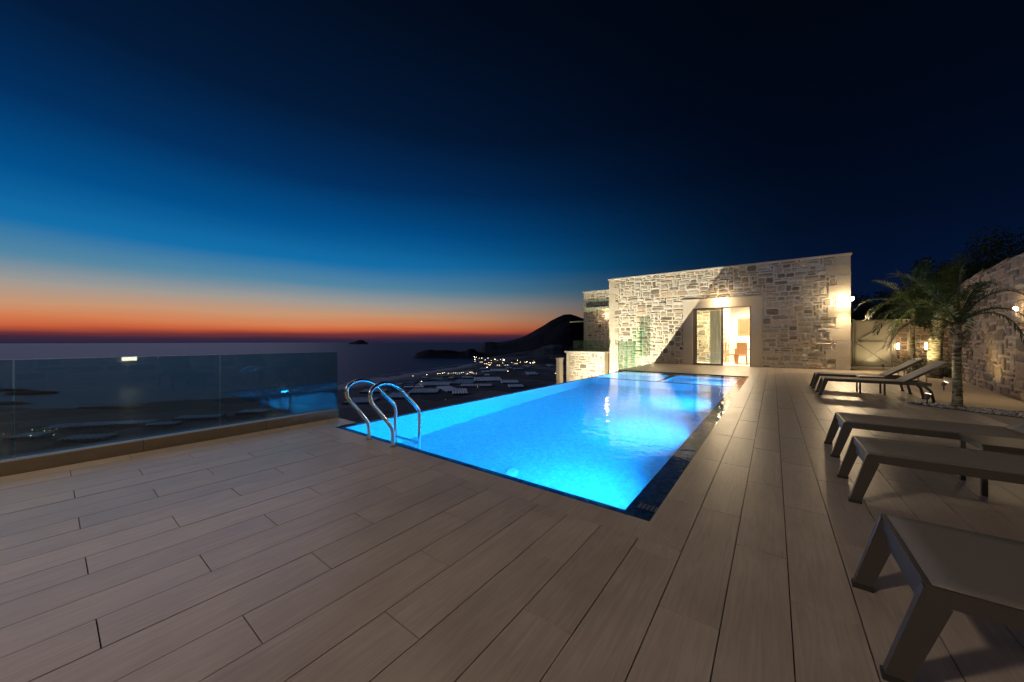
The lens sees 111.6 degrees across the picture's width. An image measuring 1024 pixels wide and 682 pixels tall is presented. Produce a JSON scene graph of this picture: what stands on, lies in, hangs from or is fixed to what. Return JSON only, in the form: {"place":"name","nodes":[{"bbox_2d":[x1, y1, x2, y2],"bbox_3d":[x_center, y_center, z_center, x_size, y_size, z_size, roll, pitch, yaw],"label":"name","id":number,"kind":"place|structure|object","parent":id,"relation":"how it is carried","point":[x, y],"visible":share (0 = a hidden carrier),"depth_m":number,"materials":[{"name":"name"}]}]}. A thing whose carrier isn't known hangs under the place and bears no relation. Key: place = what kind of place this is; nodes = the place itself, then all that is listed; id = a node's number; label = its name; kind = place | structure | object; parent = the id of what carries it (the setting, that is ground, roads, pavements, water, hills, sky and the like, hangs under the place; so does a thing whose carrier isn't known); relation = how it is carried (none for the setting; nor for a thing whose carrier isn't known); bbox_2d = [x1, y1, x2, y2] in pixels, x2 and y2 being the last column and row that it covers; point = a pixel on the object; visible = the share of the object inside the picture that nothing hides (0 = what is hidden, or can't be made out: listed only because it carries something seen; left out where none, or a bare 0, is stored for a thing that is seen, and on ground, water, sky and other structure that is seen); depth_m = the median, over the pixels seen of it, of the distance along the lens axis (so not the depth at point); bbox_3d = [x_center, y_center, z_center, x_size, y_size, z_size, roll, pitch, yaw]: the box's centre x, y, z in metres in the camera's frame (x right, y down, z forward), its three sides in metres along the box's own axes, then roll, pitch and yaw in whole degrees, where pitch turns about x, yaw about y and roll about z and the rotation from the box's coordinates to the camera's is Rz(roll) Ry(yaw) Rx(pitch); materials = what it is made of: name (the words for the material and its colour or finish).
{"place":"outdoors","nodes":[
{"label":"outdoors","id":0,"kind":"place"},
{"bbox_2d":[0,342,484,407],"bbox_3d":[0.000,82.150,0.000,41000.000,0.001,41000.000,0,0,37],"label":"sea","id":1,"kind":"structure","parent":0,"point":[80,375],"depth_m":1040.07,"materials":[{"name":"liquid"}]},
{"bbox_2d":[0,389,29,391],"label":"rock","id":2,"kind":"object","parent":1,"relation":"in","point":[13,390],"visible":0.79,"depth_m":570.86,"materials":[{"name":"black stone"}]},
{"bbox_2d":[0,401,32,404],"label":"rock","id":3,"kind":"object","parent":1,"relation":"in","point":[10,403],"visible":0.88,"depth_m":450.66,"materials":[{"name":"black stone"}]},
{"bbox_2d":[3,390,58,394],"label":"rock","id":4,"kind":"object","parent":1,"relation":"in","point":[34,392],"visible":0.87,"depth_m":534.32,"materials":[{"name":"black stone"}]},
{"bbox_2d":[78,406,141,408],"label":"rock","id":5,"kind":"object","parent":1,"relation":"in","point":[105,407],"visible":0.64,"depth_m":419.33,"materials":[{"name":"black stone"}]},
{"bbox_2d":[0,358,565,456],"bbox_3d":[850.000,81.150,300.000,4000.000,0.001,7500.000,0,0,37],"label":"coastal plain","id":6,"kind":"structure","parent":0,"point":[27,420],"depth_m":418.57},
{"bbox_2d":[2,431,55,440],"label":"greenhouse","id":7,"kind":"object","parent":6,"relation":"on","point":[27,436],"visible":0.98,"depth_m":290.11,"materials":[{"name":"plastic"}]},
{"bbox_2d":[38,423,81,430],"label":"greenhouse","id":8,"kind":"object","parent":6,"relation":"on","point":[60,426],"visible":0.95,"depth_m":320.30,"materials":[{"name":"plastic"}]},
{"bbox_2d":[54,433,118,442],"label":"greenhouse","id":9,"kind":"object","parent":6,"relation":"on","point":[87,437],"visible":1,"depth_m":284.05,"materials":[{"name":"plastic"}]},
{"bbox_2d":[68,419,159,428],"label":"greenhouse","id":10,"kind":"object","parent":6,"relation":"on","point":[113,423],"visible":1,"depth_m":332.55,"materials":[{"name":"plastic"}]},
{"bbox_2d":[142,421,182,427],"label":"greenhouse","id":11,"kind":"object","parent":6,"relation":"on","point":[165,424],"visible":1,"depth_m":330.36,"materials":[{"name":"plastic"}]},
{"bbox_2d":[171,414,225,420],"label":"greenhouse","id":12,"kind":"object","parent":6,"relation":"on","point":[198,417],"visible":0.95,"depth_m":359.59,"materials":[{"name":"plastic"}]},
{"bbox_2d":[235,408,271,414],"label":"greenhouse","id":13,"kind":"object","parent":6,"relation":"on","point":[254,411],"visible":1,"depth_m":389.10,"materials":[{"name":"plastic"}]},
{"bbox_2d":[342,397,379,403],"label":"greenhouse","id":14,"kind":"object","parent":6,"relation":"on","point":[360,400],"visible":0.75,"depth_m":461.71,"materials":[{"name":"plastic"}]},
{"bbox_2d":[359,389,387,392],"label":"greenhouse","id":15,"kind":"object","parent":6,"relation":"on","point":[374,391],"visible":0.62,"depth_m":548.66,"materials":[{"name":"plastic"}]},
{"bbox_2d":[384,392,410,398],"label":"greenhouse","id":16,"kind":"object","parent":6,"relation":"on","point":[396,395],"visible":0.75,"depth_m":502.60,"materials":[{"name":"plastic"}]},
{"bbox_2d":[404,381,417,383],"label":"greenhouse","id":17,"kind":"object","parent":6,"relation":"on","point":[411,382],"visible":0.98,"depth_m":662.84,"materials":[{"name":"plastic"}]},
{"bbox_2d":[408,388,439,393],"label":"greenhouse","id":18,"kind":"object","parent":6,"relation":"on","point":[425,391],"visible":0.98,"depth_m":547.86,"materials":[{"name":"plastic"}]},
{"bbox_2d":[415,381,450,385],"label":"greenhouse","id":19,"kind":"object","parent":6,"relation":"on","point":[444,383],"visible":0.94,"depth_m":636.77,"materials":[{"name":"plastic"}]},
{"bbox_2d":[436,386,459,391],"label":"greenhouse","id":20,"kind":"object","parent":6,"relation":"on","point":[447,388],"visible":0.89,"depth_m":578.34,"materials":[{"name":"plastic"}]},
{"bbox_2d":[452,388,468,394],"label":"greenhouse","id":21,"kind":"object","parent":6,"relation":"on","point":[463,391],"visible":0.94,"depth_m":542.03,"materials":[{"name":"plastic"}]},
{"bbox_2d":[450,379,477,383],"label":"greenhouse","id":22,"kind":"object","parent":6,"relation":"on","point":[465,381],"visible":0.94,"depth_m":676.86,"materials":[{"name":"plastic"}]},
{"bbox_2d":[462,376,472,378],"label":"greenhouse","id":23,"kind":"object","parent":6,"relation":"on","point":[466,377],"visible":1,"depth_m":754.63,"materials":[{"name":"plastic"}]},
{"bbox_2d":[460,383,491,386],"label":"greenhouse","id":24,"kind":"object","parent":6,"relation":"on","point":[476,385],"visible":0.97,"depth_m":616.74,"materials":[{"name":"plastic"}]},
{"bbox_2d":[471,373,489,376],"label":"greenhouse","id":25,"kind":"object","parent":6,"relation":"on","point":[481,374],"visible":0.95,"depth_m":818.39,"materials":[{"name":"plastic"}]},
{"bbox_2d":[474,377,502,381],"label":"greenhouse","id":26,"kind":"object","parent":6,"relation":"on","point":[488,379],"visible":0.97,"depth_m":714.73,"materials":[{"name":"plastic"}]},
{"bbox_2d":[490,369,509,371],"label":"greenhouse","id":27,"kind":"object","parent":6,"relation":"on","point":[499,370],"visible":1,"depth_m":932.63,"materials":[{"name":"plastic"}]},
{"bbox_2d":[500,380,519,383],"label":"greenhouse","id":28,"kind":"object","parent":6,"relation":"on","point":[510,382],"visible":1,"depth_m":667.80,"materials":[{"name":"plastic"}]},
{"bbox_2d":[508,384,524,387],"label":"greenhouse","id":29,"kind":"object","parent":6,"relation":"on","point":[516,386],"visible":0.98,"depth_m":612.39,"materials":[{"name":"plastic"}]},
{"bbox_2d":[525,372,539,374],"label":"greenhouse","id":30,"kind":"object","parent":6,"relation":"on","point":[531,373],"visible":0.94,"depth_m":845.65,"materials":[{"name":"plastic"}]},
{"bbox_2d":[348,340,367,343],"bbox_3d":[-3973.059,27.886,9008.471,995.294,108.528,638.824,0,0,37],"label":"island","id":31,"kind":"structure","parent":0,"point":[359,342],"depth_m":8873.33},
{"bbox_2d":[289,363,473,392],"bbox_3d":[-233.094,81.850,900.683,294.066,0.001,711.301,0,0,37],"label":"surf","id":32,"kind":"structure","parent":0,"point":[375,380],"depth_m":740.19,"materials":[{"name":"liquid"}]},
{"bbox_2d":[340,363,477,389],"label":"beach","id":33,"kind":"structure","parent":0,"point":[429,374],"depth_m":794.89,"materials":[{"name":"grey sand"}]},
{"bbox_2d":[413,349,501,358],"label":"headland","id":34,"kind":"structure","parent":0,"point":[451,354],"depth_m":1688.14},
{"bbox_2d":[0,0,1023,342],"label":"sky","id":35,"kind":"structure","parent":0,"point":[172,171],"materials":[{"name":"blue"}]},
{"bbox_2d":[478,344,583,363],"bbox_3d":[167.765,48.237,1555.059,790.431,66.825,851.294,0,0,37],"label":"hill","id":36,"kind":"structure","parent":0,"point":[548,354],"depth_m":1383.67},
{"bbox_2d":[565,350,608,381],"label":"stone wall","id":37,"kind":"structure","parent":0,"point":[581,364],"depth_m":19.62,"materials":[{"name":"stone"}]},
{"bbox_2d":[479,309,922,354],"bbox_3d":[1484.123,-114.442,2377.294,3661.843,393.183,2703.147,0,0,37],"label":"mountain","id":38,"kind":"structure","parent":0,"point":[562,330],"depth_m":2196.08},
{"bbox_2d":[608,252,851,372],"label":"stone house","id":39,"kind":"structure","parent":0,"point":[796,311],"depth_m":15.97,"materials":[{"name":"stone"}]},
{"bbox_2d":[694,308,721,364],"bbox_3d":[9.334,-0.201,16.587,1.170,2.678,0.080,0,0,37],"label":"sliding door","id":40,"kind":"structure","parent":39,"relation":"in","point":[695,310],"depth_m":16.79,"materials":[{"name":"glass"}]},
{"bbox_2d":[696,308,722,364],"bbox_3d":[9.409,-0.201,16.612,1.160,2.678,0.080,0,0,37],"label":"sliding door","id":41,"kind":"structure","parent":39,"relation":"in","point":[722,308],"depth_m":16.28,"materials":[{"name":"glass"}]},
{"bbox_2d":[724,342,735,363],"bbox_3d":[11.160,0.610,17.816,0.501,1.085,0.459,0,0,31],"label":"dining chair","id":42,"kind":"object","parent":39,"relation":"on","point":[729,354],"visible":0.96,"depth_m":17.73,"materials":[{"name":"beige wood"}]},
{"bbox_2d":[736,342,747,364],"bbox_3d":[11.347,0.610,17.162,0.459,1.085,0.501,0,0,37],"label":"dining chair","id":43,"kind":"object","parent":39,"relation":"on","point":[741,348],"visible":0.99,"depth_m":16.99,"materials":[{"name":"orange wood"}]},
{"bbox_2d":[738,318,749,334],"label":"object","id":44,"kind":"structure","parent":39,"relation":"attached to","point":[744,326],"depth_m":19.04,"materials":[{"name":"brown wood"}]},
{"bbox_2d":[851,319,895,366],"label":"gate","id":45,"kind":"structure","parent":39,"relation":"attached to","point":[870,351],"depth_m":14.87,"materials":[{"name":"beige paint"}]},
{"bbox_2d":[851,363,1023,424],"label":"path","id":46,"kind":"structure","parent":0,"point":[974,396],"depth_m":7.23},
{"bbox_2d":[851,366,891,368],"bbox_3d":[15.060,1.145,14.580,1.700,0.110,0.600,0,0,37],"label":"step","id":47,"kind":"object","parent":46,"relation":"on","point":[862,367],"visible":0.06,"depth_m":14.41,"materials":[{"name":"beige stone"}]},
{"bbox_2d":[854,258,953,371],"bbox_3d":[14.426,-0.802,12.479,2.670,3.908,2.948,0,0,-15],"label":"palm tree","id":48,"kind":"object","parent":46,"relation":"on","point":[912,333],"visible":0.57,"depth_m":12.51,"materials":[{"name":"green plant"}]},
{"bbox_2d":[891,352,926,370],"bbox_3d":[15.344,0.792,13.353,1.207,0.787,1.368,0,0,37],"label":"shrub","id":49,"kind":"object","parent":46,"relation":"on","point":[908,359],"visible":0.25,"depth_m":13.40,"materials":[{"name":"green plant"}]},
{"bbox_2d":[902,358,944,370],"bbox_3d":[14.039,0.860,11.866,1.036,0.638,0.976,0,0,37],"label":"shrub","id":50,"kind":"object","parent":46,"relation":"on","point":[917,366],"visible":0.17,"depth_m":11.93,"materials":[{"name":"green plant"}]},
{"bbox_2d":[896,318,954,370],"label":"boundary wall","id":51,"kind":"structure","parent":46,"relation":"on","point":[903,337],"depth_m":13.81,"materials":[{"name":"stone"}]},
{"bbox_2d":[871,260,998,378],"bbox_3d":[13.347,-0.636,10.727,3.024,3.583,2.660,0,0,37],"label":"palm tree","id":52,"kind":"object","parent":46,"relation":"on","point":[936,332],"visible":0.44,"depth_m":10.72,"materials":[{"name":"green plant"}]},
{"bbox_2d":[866,254,1006,324],"bbox_3d":[18.271,-1.053,14.581,4.899,4.454,5.744,0,0,37],"label":"tree","id":53,"kind":"object","parent":46,"relation":"on","point":[890,306],"visible":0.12,"depth_m":15.61,"materials":[{"name":"green plant"}]},
{"bbox_2d":[941,381,947,389],"bbox_3d":[10.126,1.042,8.146,0.113,0.216,0.095,0,0,37],"label":"garden spotlight","id":54,"kind":"object","parent":46,"relation":"on","point":[943,383],"visible":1,"depth_m":8.14,"materials":[{"name":"metal"}]},
{"bbox_2d":[942,364,951,377],"bbox_3d":[13.806,0.906,10.912,0.802,0.542,0.828,0,0,-7],"label":"shrub","id":55,"kind":"object","parent":46,"relation":"on","point":[947,372],"visible":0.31,"depth_m":10.93,"materials":[{"name":"green plant"}]},
{"bbox_2d":[903,237,1023,330],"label":"tree","id":56,"kind":"object","parent":46,"relation":"on","point":[968,263],"visible":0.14,"depth_m":12.37,"materials":[{"name":"green plant"}]},
{"bbox_2d":[907,402,1022,417],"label":"planting bed","id":57,"kind":"object","parent":46,"relation":"on","point":[960,410],"visible":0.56,"depth_m":5.83,"materials":[{"name":"grey gravel"}]},
{"bbox_2d":[885,252,1023,406],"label":"palm tree","id":58,"kind":"object","parent":57,"relation":"on","point":[955,314],"visible":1,"depth_m":5.96,"materials":[{"name":"green plant"}]},
{"bbox_2d":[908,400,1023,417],"bbox_3d":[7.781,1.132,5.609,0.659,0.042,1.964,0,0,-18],"label":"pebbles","id":59,"kind":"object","parent":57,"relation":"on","point":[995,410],"visible":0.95,"depth_m":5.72,"materials":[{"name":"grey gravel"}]},
{"bbox_2d":[924,393,931,403],"bbox_3d":[7.522,1.045,6.299,0.099,0.209,0.094,0,0,37],"label":"garden spotlight","id":60,"kind":"object","parent":59,"relation":"on","point":[927,396],"visible":0.98,"depth_m":6.28,"materials":[{"name":"metal"}]},
{"bbox_2d":[954,253,1023,401],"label":"retaining wall","id":61,"kind":"structure","parent":46,"relation":"on","point":[992,356],"depth_m":7.55,"materials":[{"name":"stone"}]},
{"bbox_2d":[965,225,1023,273],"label":"tree","id":62,"kind":"object","parent":46,"relation":"on","point":[990,238],"visible":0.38,"depth_m":9.63,"materials":[{"name":"green plant"}]},
{"bbox_3d":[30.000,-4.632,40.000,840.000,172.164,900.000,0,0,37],"label":"hillside","id":63,"kind":"structure","parent":0,"visible":0},
{"bbox_2d":[555,358,563,383],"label":"stone pier","id":64,"kind":"structure","parent":63,"relation":"on","point":[559,370],"depth_m":20.15,"materials":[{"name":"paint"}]},
{"bbox_2d":[851,289,905,361],"bbox_3d":[18.650,-0.796,19.007,4.569,4.003,4.702,0,0,37],"label":"tree","id":65,"kind":"object","parent":63,"relation":"on","point":[862,312],"visible":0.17,"depth_m":18.14,"materials":[{"name":"green plant"}]},
{"bbox_2d":[914,233,1023,292],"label":"tree","id":66,"kind":"object","parent":63,"relation":"on","point":[973,254],"visible":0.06,"depth_m":14.93,"materials":[{"name":"green plant"}]},
{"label":"terrace foundation","id":67,"kind":"structure","parent":63,"relation":"on","visible":0},
{"bbox_2d":[0,352,338,476],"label":"glass fence","id":68,"kind":"object","parent":67,"relation":"on","point":[12,464],"visible":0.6,"depth_m":3.66,"materials":[{"name":"glass"}]},
{"bbox_2d":[70,370,879,681],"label":"deck base","id":69,"kind":"object","parent":67,"relation":"on","point":[730,572],"visible":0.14,"depth_m":1.71,"materials":[{"name":"tile"}]},
{"bbox_2d":[0,363,1023,681],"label":"deck","id":70,"kind":"structure","parent":69,"relation":"on","point":[322,551],"depth_m":1.80,"materials":[{"name":"brown wood"}]},
{"bbox_2d":[344,378,420,447],"bbox_3d":[-1.456,1.289,3.975,0.554,1.721,0.678,0,0,37],"label":"pool ladder","id":71,"kind":"object","parent":70,"relation":"attached to","point":[393,431],"visible":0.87,"depth_m":3.92,"materials":[{"name":"silver metal"}]},
{"bbox_2d":[339,370,747,521],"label":"swimming pool","id":72,"kind":"structure","parent":70,"relation":"in","point":[628,442],"depth_m":4.46,"materials":[{"name":"blue liquid"}]},
{"bbox_2d":[809,358,922,393],"bbox_3d":[8.194,0.766,8.167,1.816,0.768,0.604,0,0,37],"label":"sun lounger","id":73,"kind":"object","parent":70,"relation":"on","point":[888,374],"visible":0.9,"depth_m":7.98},
{"bbox_2d":[856,375,885,395],"bbox_3d":[7.840,0.958,7.620,0.400,0.385,0.400,0,0,37],"label":"side table","id":74,"kind":"object","parent":70,"relation":"on","point":[873,376],"visible":0.88,"depth_m":7.56,"materials":[{"name":"grey metal"}]},
{"bbox_2d":[815,361,949,402],"bbox_3d":[7.430,0.766,7.115,1.816,0.768,0.604,0,0,37],"label":"sun lounger","id":75,"kind":"object","parent":70,"relation":"on","point":[908,379],"visible":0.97,"depth_m":6.89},
{"bbox_2d":[824,412,1023,457],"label":"sun lounger","id":76,"kind":"object","parent":70,"relation":"on","point":[846,423],"visible":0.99,"depth_m":3.28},
{"bbox_2d":[837,436,1023,503],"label":"sun lounger","id":77,"kind":"object","parent":70,"relation":"on","point":[871,453],"visible":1,"depth_m":2.41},
{"bbox_2d":[851,513,1023,681],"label":"sun lounger","id":78,"kind":"object","parent":70,"relation":"on","point":[946,571],"visible":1,"depth_m":1.19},
{"bbox_2d":[959,433,1023,496],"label":"side table","id":79,"kind":"object","parent":70,"relation":"on","point":[999,444],"visible":0.85,"depth_m":2.61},
{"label":"lower terrace","id":80,"kind":"structure","parent":0,"visible":0},
{"bbox_2d":[570,289,608,350],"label":"wing","id":81,"kind":"structure","parent":80,"relation":"on","point":[596,321],"depth_m":21.54,"materials":[{"name":"beige stone"}]}
]}

